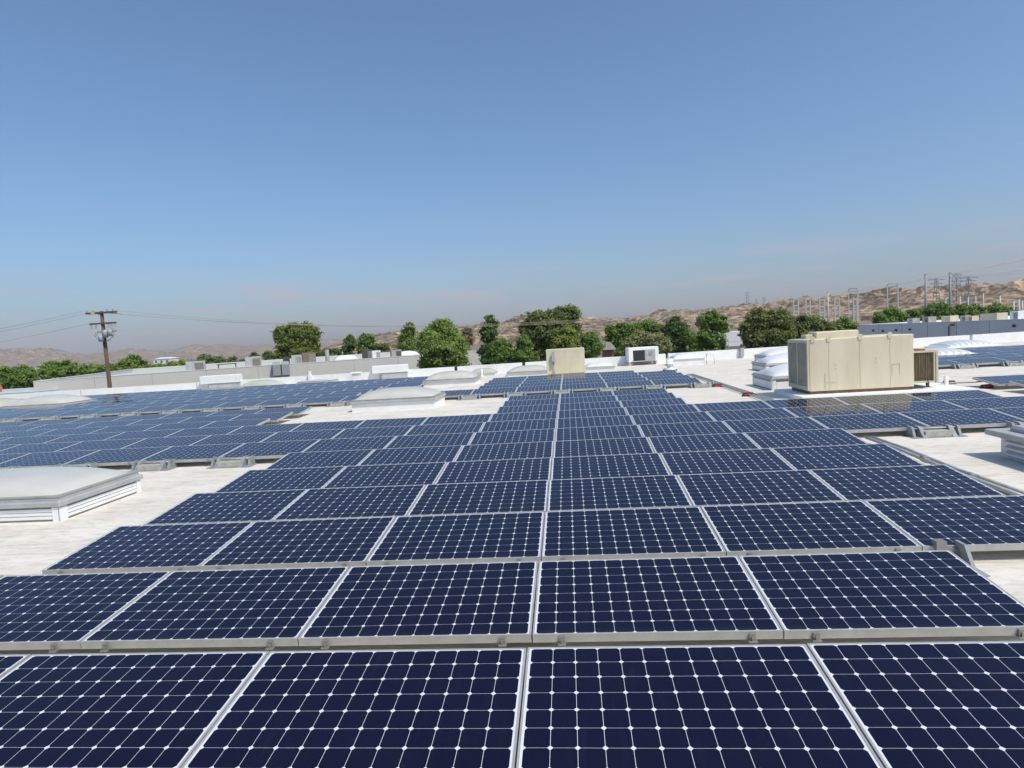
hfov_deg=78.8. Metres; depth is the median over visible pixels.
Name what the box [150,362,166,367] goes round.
leafy tree
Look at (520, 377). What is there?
solar panel
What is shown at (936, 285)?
lattice tower
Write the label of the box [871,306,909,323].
leafy tree
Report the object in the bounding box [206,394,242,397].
solar panel
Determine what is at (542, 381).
solar panel
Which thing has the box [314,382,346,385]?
solar panel
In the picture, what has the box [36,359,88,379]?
leafy tree
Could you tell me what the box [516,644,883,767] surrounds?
solar panel
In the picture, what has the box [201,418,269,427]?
solar panel
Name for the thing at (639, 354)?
evaporative cooler
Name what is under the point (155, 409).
solar panel
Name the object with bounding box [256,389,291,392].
solar panel
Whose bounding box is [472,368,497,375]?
skylight
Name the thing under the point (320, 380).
skylight
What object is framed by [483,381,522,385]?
solar panel
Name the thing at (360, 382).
solar panel
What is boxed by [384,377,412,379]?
solar panel
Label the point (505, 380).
solar panel
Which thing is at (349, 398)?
solar panel
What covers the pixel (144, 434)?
solar panel
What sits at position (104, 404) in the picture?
solar panel
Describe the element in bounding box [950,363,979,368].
ballast foot
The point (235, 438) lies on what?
solar panel
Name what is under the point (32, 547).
roof
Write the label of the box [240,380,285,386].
skylight
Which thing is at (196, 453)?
solar panel
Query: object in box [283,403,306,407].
ballast foot
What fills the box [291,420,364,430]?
solar panel
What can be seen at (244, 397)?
solar panel
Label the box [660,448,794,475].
solar panel
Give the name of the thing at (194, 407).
solar panel
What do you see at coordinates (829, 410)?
solar panel
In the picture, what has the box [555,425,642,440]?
solar panel
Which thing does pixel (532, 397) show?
solar panel
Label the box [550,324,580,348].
leafy tree
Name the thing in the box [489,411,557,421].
solar panel
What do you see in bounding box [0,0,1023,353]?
sky
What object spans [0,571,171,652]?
solar panel
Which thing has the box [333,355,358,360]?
roof dome
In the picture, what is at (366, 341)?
upright tree
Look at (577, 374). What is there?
solar panel
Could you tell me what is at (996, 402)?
solar panel
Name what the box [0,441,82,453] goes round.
solar panel
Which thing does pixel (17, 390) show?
pale blue building
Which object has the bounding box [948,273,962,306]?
lattice tower
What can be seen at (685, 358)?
skylight
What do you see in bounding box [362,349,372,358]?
condenser unit
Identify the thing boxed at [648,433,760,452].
solar panel
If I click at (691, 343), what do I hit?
shrub tree
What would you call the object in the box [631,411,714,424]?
solar panel
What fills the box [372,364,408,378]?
parapet hood
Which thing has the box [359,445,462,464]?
solar panel
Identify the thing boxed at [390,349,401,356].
condenser unit
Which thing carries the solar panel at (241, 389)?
on the roof
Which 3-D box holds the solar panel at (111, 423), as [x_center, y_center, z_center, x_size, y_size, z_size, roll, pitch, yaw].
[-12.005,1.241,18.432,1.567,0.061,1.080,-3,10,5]
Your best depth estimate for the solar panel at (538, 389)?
21.83 m
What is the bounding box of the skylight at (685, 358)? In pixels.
[667,352,714,365]
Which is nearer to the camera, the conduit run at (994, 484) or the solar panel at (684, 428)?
the conduit run at (994, 484)
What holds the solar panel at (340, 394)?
on the roof
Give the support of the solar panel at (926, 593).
on the roof
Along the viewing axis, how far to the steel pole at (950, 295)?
250.26 m
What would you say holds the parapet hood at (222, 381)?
on the parapet wall
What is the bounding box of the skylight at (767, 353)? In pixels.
[754,347,787,360]
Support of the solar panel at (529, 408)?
on the roof
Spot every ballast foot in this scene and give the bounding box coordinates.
[0,418,22,421]
[0,466,20,468]
[38,416,61,419]
[54,462,99,467]
[78,414,101,417]
[118,411,141,415]
[130,459,179,471]
[159,409,182,413]
[201,407,223,411]
[206,455,257,468]
[241,405,264,409]
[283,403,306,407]
[326,401,349,406]
[458,394,481,399]
[503,391,525,397]
[551,389,572,393]
[597,386,618,390]
[642,384,666,389]
[688,381,713,387]
[903,424,966,438]
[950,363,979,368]
[999,360,1023,366]
[1004,421,1023,427]
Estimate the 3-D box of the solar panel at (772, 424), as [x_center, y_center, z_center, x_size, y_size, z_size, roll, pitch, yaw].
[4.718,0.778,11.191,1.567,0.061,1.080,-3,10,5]
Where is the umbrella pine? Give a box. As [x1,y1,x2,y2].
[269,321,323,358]
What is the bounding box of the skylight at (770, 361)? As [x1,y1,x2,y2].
[751,352,787,370]
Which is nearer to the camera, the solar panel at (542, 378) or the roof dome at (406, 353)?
the solar panel at (542, 378)
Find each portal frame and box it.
[848,288,858,324]
[886,283,898,307]
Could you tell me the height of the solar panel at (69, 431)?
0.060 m
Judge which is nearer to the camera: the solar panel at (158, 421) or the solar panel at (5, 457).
the solar panel at (5, 457)
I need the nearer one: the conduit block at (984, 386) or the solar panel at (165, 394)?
the conduit block at (984, 386)
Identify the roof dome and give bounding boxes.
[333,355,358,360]
[402,351,419,355]
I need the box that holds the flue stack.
[325,350,329,360]
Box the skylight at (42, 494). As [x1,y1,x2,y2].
[0,467,142,522]
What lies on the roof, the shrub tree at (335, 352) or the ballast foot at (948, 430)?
the ballast foot at (948, 430)
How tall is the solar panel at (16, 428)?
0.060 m
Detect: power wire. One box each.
[90,259,1023,325]
[96,260,1021,326]
[114,259,1021,326]
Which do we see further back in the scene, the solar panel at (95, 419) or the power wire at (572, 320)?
the power wire at (572, 320)
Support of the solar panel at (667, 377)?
on the roof
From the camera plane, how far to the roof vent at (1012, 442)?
8.44 m
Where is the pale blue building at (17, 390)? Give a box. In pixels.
[0,388,58,394]
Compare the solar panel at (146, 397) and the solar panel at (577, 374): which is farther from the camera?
the solar panel at (146, 397)
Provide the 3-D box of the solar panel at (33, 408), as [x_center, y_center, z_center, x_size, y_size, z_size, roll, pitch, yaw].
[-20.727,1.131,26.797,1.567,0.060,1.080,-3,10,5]
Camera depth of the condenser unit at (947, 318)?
80.61 m
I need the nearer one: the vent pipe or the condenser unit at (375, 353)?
the vent pipe
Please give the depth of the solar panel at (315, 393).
25.85 m
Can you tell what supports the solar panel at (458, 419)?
on the roof
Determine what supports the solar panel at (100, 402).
on the roof
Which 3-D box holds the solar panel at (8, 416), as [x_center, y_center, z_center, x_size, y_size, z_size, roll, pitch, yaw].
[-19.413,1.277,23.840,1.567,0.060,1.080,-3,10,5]
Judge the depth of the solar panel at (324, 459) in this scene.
10.56 m
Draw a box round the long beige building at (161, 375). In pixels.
[33,351,481,390]
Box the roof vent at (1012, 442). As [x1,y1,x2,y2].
[985,425,1023,462]
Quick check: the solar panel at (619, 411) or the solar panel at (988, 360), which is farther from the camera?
the solar panel at (988, 360)
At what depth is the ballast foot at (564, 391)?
21.20 m
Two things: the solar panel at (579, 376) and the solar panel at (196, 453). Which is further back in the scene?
the solar panel at (579, 376)
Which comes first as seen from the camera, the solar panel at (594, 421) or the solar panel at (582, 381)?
the solar panel at (594, 421)
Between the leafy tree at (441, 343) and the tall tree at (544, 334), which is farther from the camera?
the tall tree at (544, 334)
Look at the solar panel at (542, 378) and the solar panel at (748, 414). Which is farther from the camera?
the solar panel at (542, 378)
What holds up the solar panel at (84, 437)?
on the roof
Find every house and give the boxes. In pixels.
[153,357,178,363]
[602,342,615,356]
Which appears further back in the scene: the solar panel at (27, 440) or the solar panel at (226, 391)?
the solar panel at (226, 391)
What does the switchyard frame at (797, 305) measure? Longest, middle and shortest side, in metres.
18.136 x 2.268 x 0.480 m
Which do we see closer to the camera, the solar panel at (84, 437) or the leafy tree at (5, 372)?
the solar panel at (84, 437)
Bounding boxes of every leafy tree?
[0,366,12,388]
[7,363,40,388]
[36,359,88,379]
[80,362,105,374]
[102,363,115,370]
[112,353,151,370]
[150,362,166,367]
[163,359,191,366]
[197,354,227,363]
[414,316,471,370]
[483,336,519,363]
[511,334,540,365]
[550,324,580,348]
[578,330,605,358]
[602,321,636,356]
[618,329,671,356]
[630,318,664,333]
[657,316,689,356]
[693,309,731,351]
[833,316,859,332]
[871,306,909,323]
[905,308,929,320]
[924,300,958,319]
[955,303,991,318]
[986,301,1013,315]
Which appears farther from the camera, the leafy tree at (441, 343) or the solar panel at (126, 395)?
the leafy tree at (441, 343)
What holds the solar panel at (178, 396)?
on the roof
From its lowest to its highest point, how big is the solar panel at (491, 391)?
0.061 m
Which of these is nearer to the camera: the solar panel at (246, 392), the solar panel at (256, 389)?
the solar panel at (246, 392)
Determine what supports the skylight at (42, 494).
on the roof
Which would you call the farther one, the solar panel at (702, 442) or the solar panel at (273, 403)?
the solar panel at (273, 403)
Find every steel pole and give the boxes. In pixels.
[827,292,828,320]
[924,274,926,310]
[949,273,951,305]
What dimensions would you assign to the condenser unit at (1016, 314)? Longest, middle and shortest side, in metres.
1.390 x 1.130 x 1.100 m
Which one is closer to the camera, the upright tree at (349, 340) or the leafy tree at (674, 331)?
the leafy tree at (674, 331)
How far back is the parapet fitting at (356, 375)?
35.28 m
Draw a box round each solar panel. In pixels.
[0,408,20,411]
[0,410,26,413]
[0,412,34,418]
[0,420,37,426]
[0,424,46,431]
[0,429,54,437]
[0,435,65,444]
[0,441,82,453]
[0,444,19,450]
[0,450,98,467]
[0,453,29,462]
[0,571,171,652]
[0,651,268,767]
[0,654,30,677]
[13,406,54,410]
[13,411,68,419]
[19,408,62,412]
[20,418,80,425]
[30,422,92,429]
[36,427,105,435]
[42,521,253,573]
[45,432,123,442]
[48,404,88,408]
[51,409,106,417]
[52,406,98,411]
[55,438,145,451]
[65,446,171,466]
[68,416,124,422]
[74,401,110,404]
[77,419,142,427]
[80,566,349,651]
[82,394,105,396]
[82,402,123,406]
[88,424,159,433]
[89,395,114,397]
[89,404,134,409]
[91,406,148,415]
[94,396,124,400]
[96,398,131,401]
[103,393,131,395]
[105,429,182,439]
[108,399,143,402]
[111,394,140,396]
[113,414,169,420]
[117,401,155,404]
[121,395,151,397]
[121,435,210,448]
[126,402,171,407]
[129,396,163,399]
[129,417,190,424]
[130,404,187,413]
[132,391,159,393]
[137,392,170,395]
[138,397,177,401]
[143,443,244,463]
[143,489,307,524]
[144,421,214,430]
[148,393,182,396]
[149,399,190,403]
[157,390,185,392]
[159,411,217,418]
[161,394,195,397]
[163,400,208,405]
[166,426,242,436]
[167,390,200,393]
[171,402,226,411]
[172,395,211,399]
[178,414,241,422]
[180,391,213,394]
[181,648,526,767]
[185,397,226,401]
[186,388,214,390]
[189,432,276,445]
[191,392,228,396]
[198,389,227,391]
[200,516,395,569]
[201,398,245,403]
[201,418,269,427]
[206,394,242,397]
[208,390,241,393]
[208,409,262,415]
[212,387,240,389]
[212,400,265,409]
[213,466,345,492]
[221,395,261,399]
[221,439,319,459]
[223,391,258,394]
[225,387,257,390]
[228,423,302,433]
[231,412,292,422]
[239,396,283,401]
[240,388,273,391]
[240,392,276,395]
[241,385,269,387]
[255,386,285,388]
[255,398,306,406]
[255,406,312,415]
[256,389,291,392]
[257,393,297,397]
[261,429,343,441]
[266,449,374,468]
[267,384,296,386]
[271,386,304,389]
[272,484,425,520]
[275,390,311,393]
[277,394,321,399]
[283,384,315,387]
[289,387,324,390]
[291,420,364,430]
[294,391,334,395]
[297,382,325,384]
[297,396,347,404]
[298,561,537,648]
[303,385,334,387]
[303,436,395,451]
[310,388,346,391]
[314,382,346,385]
[318,392,360,396]
[323,385,357,388]
[323,462,446,487]
[324,380,355,383]
[331,389,371,394]
[332,425,413,438]
[333,383,366,386]
[339,395,360,402]
[343,386,381,391]
[345,381,375,383]
[354,379,383,381]
[354,384,389,387]
[356,417,427,427]
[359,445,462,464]
[365,381,398,384]
[366,512,544,565]
[374,379,406,382]
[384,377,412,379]
[384,432,474,448]
[387,382,423,387]
[398,380,422,382]
[405,378,426,380]
[406,422,484,434]
[407,480,548,515]
[422,414,491,424]
[435,457,551,483]
[441,389,473,397]
[454,441,553,461]
[469,428,555,444]
[471,387,516,395]
[478,384,519,388]
[480,418,556,431]
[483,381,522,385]
[488,378,524,382]
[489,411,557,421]
[492,376,527,379]
[496,404,558,412]
[502,398,559,406]
[507,393,559,401]
[515,385,560,393]
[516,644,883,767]
[520,381,561,386]
[522,379,561,383]
[525,376,561,380]
[527,374,562,377]
[533,556,782,645]
[542,506,725,560]
[547,475,692,510]
[551,453,669,479]
[553,437,654,456]
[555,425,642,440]
[557,415,634,427]
[558,407,627,417]
[559,395,616,403]
[559,401,621,409]
[560,391,612,397]
[561,382,606,390]
[562,374,599,378]
[562,377,601,380]
[562,379,603,383]
[563,372,597,375]
[598,370,633,374]
[600,372,638,376]
[601,375,641,378]
[603,377,646,382]
[606,380,653,388]
[612,388,667,395]
[616,392,676,400]
[620,398,686,407]
[625,404,699,415]
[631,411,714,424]
[637,370,676,374]
[638,421,733,437]
[642,372,683,376]
[646,375,690,379]
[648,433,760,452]
[651,377,701,386]
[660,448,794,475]
[677,470,845,507]
[693,400,772,411]
[701,500,921,555]
[706,408,796,420]
[723,417,827,432]
[738,550,1023,641]
[744,428,868,448]
[762,397,848,407]
[771,443,923,469]
[784,404,880,416]
[807,641,1023,767]
[809,464,1005,500]
[810,412,929,432]
[834,393,924,403]
[863,400,965,412]
[864,495,1023,550]
[898,408,1023,428]
[905,390,1001,400]
[938,356,974,359]
[938,360,962,366]
[943,396,1023,408]
[950,352,993,356]
[950,357,1011,364]
[967,349,1002,352]
[970,354,1020,357]
[971,346,1010,348]
[972,374,1023,385]
[987,350,1023,353]
[989,407,1023,419]
[992,347,1023,350]
[994,356,1023,362]
[1009,380,1023,386]
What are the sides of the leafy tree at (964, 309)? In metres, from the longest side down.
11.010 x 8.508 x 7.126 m
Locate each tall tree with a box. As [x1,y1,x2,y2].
[517,303,582,360]
[735,306,799,348]
[785,312,836,345]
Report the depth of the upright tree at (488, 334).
61.65 m
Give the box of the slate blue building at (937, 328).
[858,316,1023,337]
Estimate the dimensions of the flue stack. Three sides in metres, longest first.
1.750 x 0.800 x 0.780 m
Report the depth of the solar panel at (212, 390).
32.25 m
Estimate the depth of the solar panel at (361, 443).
11.99 m
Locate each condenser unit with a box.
[185,360,205,370]
[245,356,261,366]
[291,354,301,362]
[302,352,315,362]
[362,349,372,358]
[371,350,380,357]
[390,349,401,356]
[907,317,919,322]
[922,316,935,321]
[941,315,958,321]
[960,315,969,320]
[967,315,978,320]
[975,313,984,319]
[982,312,1007,319]
[1010,310,1023,318]
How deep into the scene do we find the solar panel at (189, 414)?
19.85 m
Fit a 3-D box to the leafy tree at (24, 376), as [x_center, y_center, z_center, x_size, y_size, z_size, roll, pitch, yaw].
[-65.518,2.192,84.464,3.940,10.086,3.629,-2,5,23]
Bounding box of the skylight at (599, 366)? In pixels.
[585,362,615,370]
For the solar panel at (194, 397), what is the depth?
27.86 m
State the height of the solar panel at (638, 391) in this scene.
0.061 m
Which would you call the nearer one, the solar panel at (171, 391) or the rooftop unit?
the rooftop unit
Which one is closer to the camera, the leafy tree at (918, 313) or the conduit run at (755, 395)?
the conduit run at (755, 395)
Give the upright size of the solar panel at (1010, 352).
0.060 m
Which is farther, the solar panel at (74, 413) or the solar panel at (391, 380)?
the solar panel at (391, 380)
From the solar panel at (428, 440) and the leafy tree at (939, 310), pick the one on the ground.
the leafy tree at (939, 310)
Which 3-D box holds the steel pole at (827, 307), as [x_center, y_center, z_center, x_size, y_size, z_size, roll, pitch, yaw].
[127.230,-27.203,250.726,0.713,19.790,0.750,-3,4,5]
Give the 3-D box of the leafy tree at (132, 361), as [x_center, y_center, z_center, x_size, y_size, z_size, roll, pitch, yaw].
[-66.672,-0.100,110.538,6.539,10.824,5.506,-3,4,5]
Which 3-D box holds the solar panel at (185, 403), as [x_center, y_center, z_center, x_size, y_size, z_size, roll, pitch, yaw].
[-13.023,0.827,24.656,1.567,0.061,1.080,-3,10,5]
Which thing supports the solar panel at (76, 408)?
on the roof
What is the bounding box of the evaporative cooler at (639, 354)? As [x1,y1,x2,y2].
[625,346,658,365]
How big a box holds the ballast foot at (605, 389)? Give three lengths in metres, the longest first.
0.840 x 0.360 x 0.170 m
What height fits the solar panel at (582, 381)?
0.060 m
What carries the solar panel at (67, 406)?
on the roof
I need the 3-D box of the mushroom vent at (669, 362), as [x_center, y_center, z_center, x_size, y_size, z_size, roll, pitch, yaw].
[7.473,-0.913,29.545,0.680,0.580,0.670,-3,4,5]
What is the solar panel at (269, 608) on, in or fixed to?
on the roof
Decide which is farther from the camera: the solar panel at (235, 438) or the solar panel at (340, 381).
the solar panel at (340, 381)
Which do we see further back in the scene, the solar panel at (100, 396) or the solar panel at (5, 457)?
the solar panel at (100, 396)
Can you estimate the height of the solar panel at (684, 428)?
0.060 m
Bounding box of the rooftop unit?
[774,330,977,398]
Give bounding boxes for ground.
[33,321,906,367]
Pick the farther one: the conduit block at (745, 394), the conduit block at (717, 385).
the conduit block at (717, 385)
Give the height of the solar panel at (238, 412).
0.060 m
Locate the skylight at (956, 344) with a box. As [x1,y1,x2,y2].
[923,340,1000,348]
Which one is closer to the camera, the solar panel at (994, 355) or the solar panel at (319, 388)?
the solar panel at (994, 355)
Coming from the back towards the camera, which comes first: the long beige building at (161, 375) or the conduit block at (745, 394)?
the long beige building at (161, 375)
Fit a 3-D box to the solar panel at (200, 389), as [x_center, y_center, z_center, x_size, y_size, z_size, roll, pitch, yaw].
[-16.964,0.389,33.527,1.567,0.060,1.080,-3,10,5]
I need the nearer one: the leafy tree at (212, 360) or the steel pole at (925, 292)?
the leafy tree at (212, 360)
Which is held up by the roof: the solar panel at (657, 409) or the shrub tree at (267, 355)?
the solar panel at (657, 409)
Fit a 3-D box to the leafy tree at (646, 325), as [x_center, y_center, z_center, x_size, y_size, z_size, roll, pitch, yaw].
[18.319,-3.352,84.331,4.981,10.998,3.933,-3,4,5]
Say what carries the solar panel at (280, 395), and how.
on the roof
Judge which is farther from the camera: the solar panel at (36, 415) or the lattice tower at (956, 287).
the lattice tower at (956, 287)
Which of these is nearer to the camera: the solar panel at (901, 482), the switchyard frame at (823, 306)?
the solar panel at (901, 482)
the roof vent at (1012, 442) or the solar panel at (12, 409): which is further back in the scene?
the solar panel at (12, 409)
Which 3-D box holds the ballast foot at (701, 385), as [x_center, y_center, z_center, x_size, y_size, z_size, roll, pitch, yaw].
[6.356,0.026,20.835,0.840,0.170,0.360,-3,4,5]
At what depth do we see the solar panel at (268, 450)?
12.04 m
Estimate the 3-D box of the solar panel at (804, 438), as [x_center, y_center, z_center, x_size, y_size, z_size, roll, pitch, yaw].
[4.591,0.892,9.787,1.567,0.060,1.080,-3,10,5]
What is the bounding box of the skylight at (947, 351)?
[921,348,972,354]
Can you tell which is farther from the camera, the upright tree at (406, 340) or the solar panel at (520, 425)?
the upright tree at (406, 340)
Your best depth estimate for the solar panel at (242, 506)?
7.67 m
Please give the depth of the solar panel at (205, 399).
26.28 m
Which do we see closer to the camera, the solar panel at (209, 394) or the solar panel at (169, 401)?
the solar panel at (169, 401)
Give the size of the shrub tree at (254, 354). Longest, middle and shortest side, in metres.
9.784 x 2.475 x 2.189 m
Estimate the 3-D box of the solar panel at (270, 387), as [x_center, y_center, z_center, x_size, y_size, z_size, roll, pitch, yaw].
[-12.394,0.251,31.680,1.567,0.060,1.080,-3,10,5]
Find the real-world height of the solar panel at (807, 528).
0.061 m
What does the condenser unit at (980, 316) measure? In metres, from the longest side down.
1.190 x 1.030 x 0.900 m
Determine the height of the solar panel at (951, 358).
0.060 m
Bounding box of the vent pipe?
[944,376,947,384]
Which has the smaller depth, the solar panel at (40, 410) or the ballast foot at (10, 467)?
the ballast foot at (10, 467)
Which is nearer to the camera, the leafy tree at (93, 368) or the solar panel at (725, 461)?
the solar panel at (725, 461)
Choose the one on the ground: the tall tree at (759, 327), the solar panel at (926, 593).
the tall tree at (759, 327)
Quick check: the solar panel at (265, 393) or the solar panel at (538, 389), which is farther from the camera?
the solar panel at (265, 393)
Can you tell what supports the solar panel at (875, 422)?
on the ballast foot at (948, 430)
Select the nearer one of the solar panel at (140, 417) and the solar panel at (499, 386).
the solar panel at (140, 417)
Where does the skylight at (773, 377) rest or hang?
on the roof
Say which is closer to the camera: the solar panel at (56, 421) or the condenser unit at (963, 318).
the solar panel at (56, 421)
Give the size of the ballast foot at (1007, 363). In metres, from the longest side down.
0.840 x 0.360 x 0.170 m
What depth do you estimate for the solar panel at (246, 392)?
29.13 m
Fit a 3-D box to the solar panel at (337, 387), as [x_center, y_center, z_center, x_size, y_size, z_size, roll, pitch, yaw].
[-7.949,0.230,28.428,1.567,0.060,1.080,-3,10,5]
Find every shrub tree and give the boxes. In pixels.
[250,352,260,355]
[261,350,275,359]
[321,348,342,355]
[377,342,390,352]
[460,327,474,350]
[685,330,699,351]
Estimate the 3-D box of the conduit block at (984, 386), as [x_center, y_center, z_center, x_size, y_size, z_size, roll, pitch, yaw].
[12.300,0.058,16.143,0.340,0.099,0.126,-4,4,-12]
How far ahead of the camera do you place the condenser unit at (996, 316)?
73.46 m
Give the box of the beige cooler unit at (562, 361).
[546,347,584,374]
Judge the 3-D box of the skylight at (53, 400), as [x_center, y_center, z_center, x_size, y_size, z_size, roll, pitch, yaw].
[-21.363,0.852,28.877,3.000,0.696,2.050,-3,4,5]
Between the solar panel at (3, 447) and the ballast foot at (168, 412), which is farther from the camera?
the ballast foot at (168, 412)
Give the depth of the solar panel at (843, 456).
8.38 m
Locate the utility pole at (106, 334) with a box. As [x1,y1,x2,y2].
[85,308,116,387]
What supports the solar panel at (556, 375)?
on the roof
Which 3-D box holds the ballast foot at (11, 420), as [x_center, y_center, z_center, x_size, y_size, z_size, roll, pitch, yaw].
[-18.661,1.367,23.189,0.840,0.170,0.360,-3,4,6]
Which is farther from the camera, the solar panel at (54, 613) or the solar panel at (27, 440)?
the solar panel at (27, 440)
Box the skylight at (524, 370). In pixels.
[506,365,546,375]
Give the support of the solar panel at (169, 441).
on the roof
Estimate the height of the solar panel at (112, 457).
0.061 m
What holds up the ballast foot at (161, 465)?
on the roof
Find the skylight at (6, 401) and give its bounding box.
[0,398,21,406]
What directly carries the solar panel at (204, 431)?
on the roof
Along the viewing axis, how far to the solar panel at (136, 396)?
31.14 m
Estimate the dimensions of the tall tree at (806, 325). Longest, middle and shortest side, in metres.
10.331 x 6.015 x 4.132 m
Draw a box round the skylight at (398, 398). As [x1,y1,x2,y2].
[350,387,445,411]
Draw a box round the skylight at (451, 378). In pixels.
[422,370,481,386]
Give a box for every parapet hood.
[199,374,242,387]
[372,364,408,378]
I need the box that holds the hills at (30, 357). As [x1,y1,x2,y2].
[0,317,611,367]
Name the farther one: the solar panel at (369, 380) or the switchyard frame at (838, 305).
the switchyard frame at (838, 305)
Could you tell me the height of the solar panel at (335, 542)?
0.060 m
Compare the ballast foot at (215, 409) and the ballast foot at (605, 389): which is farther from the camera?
the ballast foot at (215, 409)
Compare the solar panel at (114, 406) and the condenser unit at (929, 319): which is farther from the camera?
the condenser unit at (929, 319)
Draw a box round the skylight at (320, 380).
[297,378,338,383]
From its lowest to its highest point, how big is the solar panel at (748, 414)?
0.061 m
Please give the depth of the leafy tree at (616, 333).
71.42 m
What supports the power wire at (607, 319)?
attached to the utility pole at (106, 334)
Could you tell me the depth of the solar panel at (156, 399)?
28.00 m
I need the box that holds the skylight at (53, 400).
[2,394,97,408]
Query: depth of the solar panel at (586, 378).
24.81 m
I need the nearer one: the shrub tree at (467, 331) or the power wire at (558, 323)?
the power wire at (558, 323)
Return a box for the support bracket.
[931,538,989,576]
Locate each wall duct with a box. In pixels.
[272,362,280,375]
[281,361,289,374]
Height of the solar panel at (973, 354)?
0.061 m
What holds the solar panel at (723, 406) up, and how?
on the roof
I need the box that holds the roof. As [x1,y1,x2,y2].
[0,341,1023,654]
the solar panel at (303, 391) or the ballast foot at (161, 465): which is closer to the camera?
the ballast foot at (161, 465)
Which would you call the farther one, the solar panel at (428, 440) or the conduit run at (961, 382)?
the conduit run at (961, 382)
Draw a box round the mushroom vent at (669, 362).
[663,359,676,370]
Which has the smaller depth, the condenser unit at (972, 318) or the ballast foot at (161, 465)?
the ballast foot at (161, 465)
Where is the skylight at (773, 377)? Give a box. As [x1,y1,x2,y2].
[751,363,791,389]
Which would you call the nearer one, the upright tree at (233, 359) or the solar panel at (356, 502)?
the solar panel at (356, 502)
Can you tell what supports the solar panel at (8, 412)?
on the roof
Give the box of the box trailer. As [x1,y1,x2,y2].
[718,331,745,349]
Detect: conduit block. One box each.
[712,383,722,386]
[742,392,753,396]
[979,384,993,388]
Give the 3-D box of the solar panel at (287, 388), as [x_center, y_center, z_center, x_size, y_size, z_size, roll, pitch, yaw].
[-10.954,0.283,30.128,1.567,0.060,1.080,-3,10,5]
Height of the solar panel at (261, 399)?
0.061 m
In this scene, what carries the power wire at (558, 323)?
attached to the utility pole at (106, 334)
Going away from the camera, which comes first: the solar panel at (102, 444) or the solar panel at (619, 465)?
the solar panel at (619, 465)
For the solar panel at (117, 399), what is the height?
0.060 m
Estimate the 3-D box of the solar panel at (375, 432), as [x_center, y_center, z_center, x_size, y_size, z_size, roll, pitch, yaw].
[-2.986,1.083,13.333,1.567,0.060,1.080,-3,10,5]
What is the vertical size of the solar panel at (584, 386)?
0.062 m
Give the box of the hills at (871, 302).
[321,278,1023,352]
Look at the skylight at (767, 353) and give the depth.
31.53 m
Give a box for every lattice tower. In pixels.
[930,278,944,304]
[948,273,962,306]
[958,276,978,305]
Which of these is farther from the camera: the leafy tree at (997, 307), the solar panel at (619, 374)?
the leafy tree at (997, 307)
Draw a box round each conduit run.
[687,373,774,399]
[864,436,1023,494]
[939,381,980,383]
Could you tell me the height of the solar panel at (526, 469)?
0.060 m
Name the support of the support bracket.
on the roof
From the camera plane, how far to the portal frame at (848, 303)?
250.21 m
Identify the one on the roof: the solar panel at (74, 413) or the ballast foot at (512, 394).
the ballast foot at (512, 394)
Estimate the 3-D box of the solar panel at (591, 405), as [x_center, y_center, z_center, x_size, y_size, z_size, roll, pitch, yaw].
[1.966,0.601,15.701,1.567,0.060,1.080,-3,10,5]
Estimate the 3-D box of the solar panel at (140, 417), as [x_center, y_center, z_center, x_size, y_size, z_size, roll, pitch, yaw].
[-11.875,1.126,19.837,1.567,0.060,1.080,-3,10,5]
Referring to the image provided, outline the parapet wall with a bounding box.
[0,332,1023,398]
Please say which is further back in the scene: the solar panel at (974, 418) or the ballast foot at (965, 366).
the ballast foot at (965, 366)
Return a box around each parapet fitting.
[308,371,312,379]
[350,372,361,379]
[739,344,743,356]
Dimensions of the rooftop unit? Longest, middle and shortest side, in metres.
4.150 x 2.170 x 1.710 m
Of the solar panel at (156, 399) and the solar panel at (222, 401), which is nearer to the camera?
the solar panel at (222, 401)
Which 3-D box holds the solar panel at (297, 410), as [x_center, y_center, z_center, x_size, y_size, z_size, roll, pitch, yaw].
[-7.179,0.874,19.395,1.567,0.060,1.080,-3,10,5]
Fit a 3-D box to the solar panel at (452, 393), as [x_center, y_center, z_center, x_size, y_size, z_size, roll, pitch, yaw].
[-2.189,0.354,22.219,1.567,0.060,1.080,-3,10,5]
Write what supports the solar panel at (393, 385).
on the ballast foot
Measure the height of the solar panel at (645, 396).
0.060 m
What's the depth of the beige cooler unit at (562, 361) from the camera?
29.96 m
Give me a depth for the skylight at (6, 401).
29.90 m
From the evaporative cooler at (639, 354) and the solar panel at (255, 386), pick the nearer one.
the solar panel at (255, 386)
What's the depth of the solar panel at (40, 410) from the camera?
25.47 m
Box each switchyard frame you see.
[793,298,798,322]
[805,298,810,317]
[819,298,824,318]
[834,298,839,321]
[852,298,857,327]
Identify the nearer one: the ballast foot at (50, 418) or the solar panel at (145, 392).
the ballast foot at (50, 418)
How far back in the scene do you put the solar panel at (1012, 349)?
27.25 m
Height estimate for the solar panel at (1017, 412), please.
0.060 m
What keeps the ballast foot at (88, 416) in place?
on the roof
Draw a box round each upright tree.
[227,356,239,362]
[341,334,358,354]
[355,332,378,353]
[395,322,418,351]
[476,314,499,364]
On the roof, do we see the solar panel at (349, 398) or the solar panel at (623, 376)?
the solar panel at (623, 376)
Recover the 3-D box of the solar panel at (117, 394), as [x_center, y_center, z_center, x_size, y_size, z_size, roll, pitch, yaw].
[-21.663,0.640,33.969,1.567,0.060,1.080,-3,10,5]
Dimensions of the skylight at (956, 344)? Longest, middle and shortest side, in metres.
2.600 x 2.200 x 0.522 m
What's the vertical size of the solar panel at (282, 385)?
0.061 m

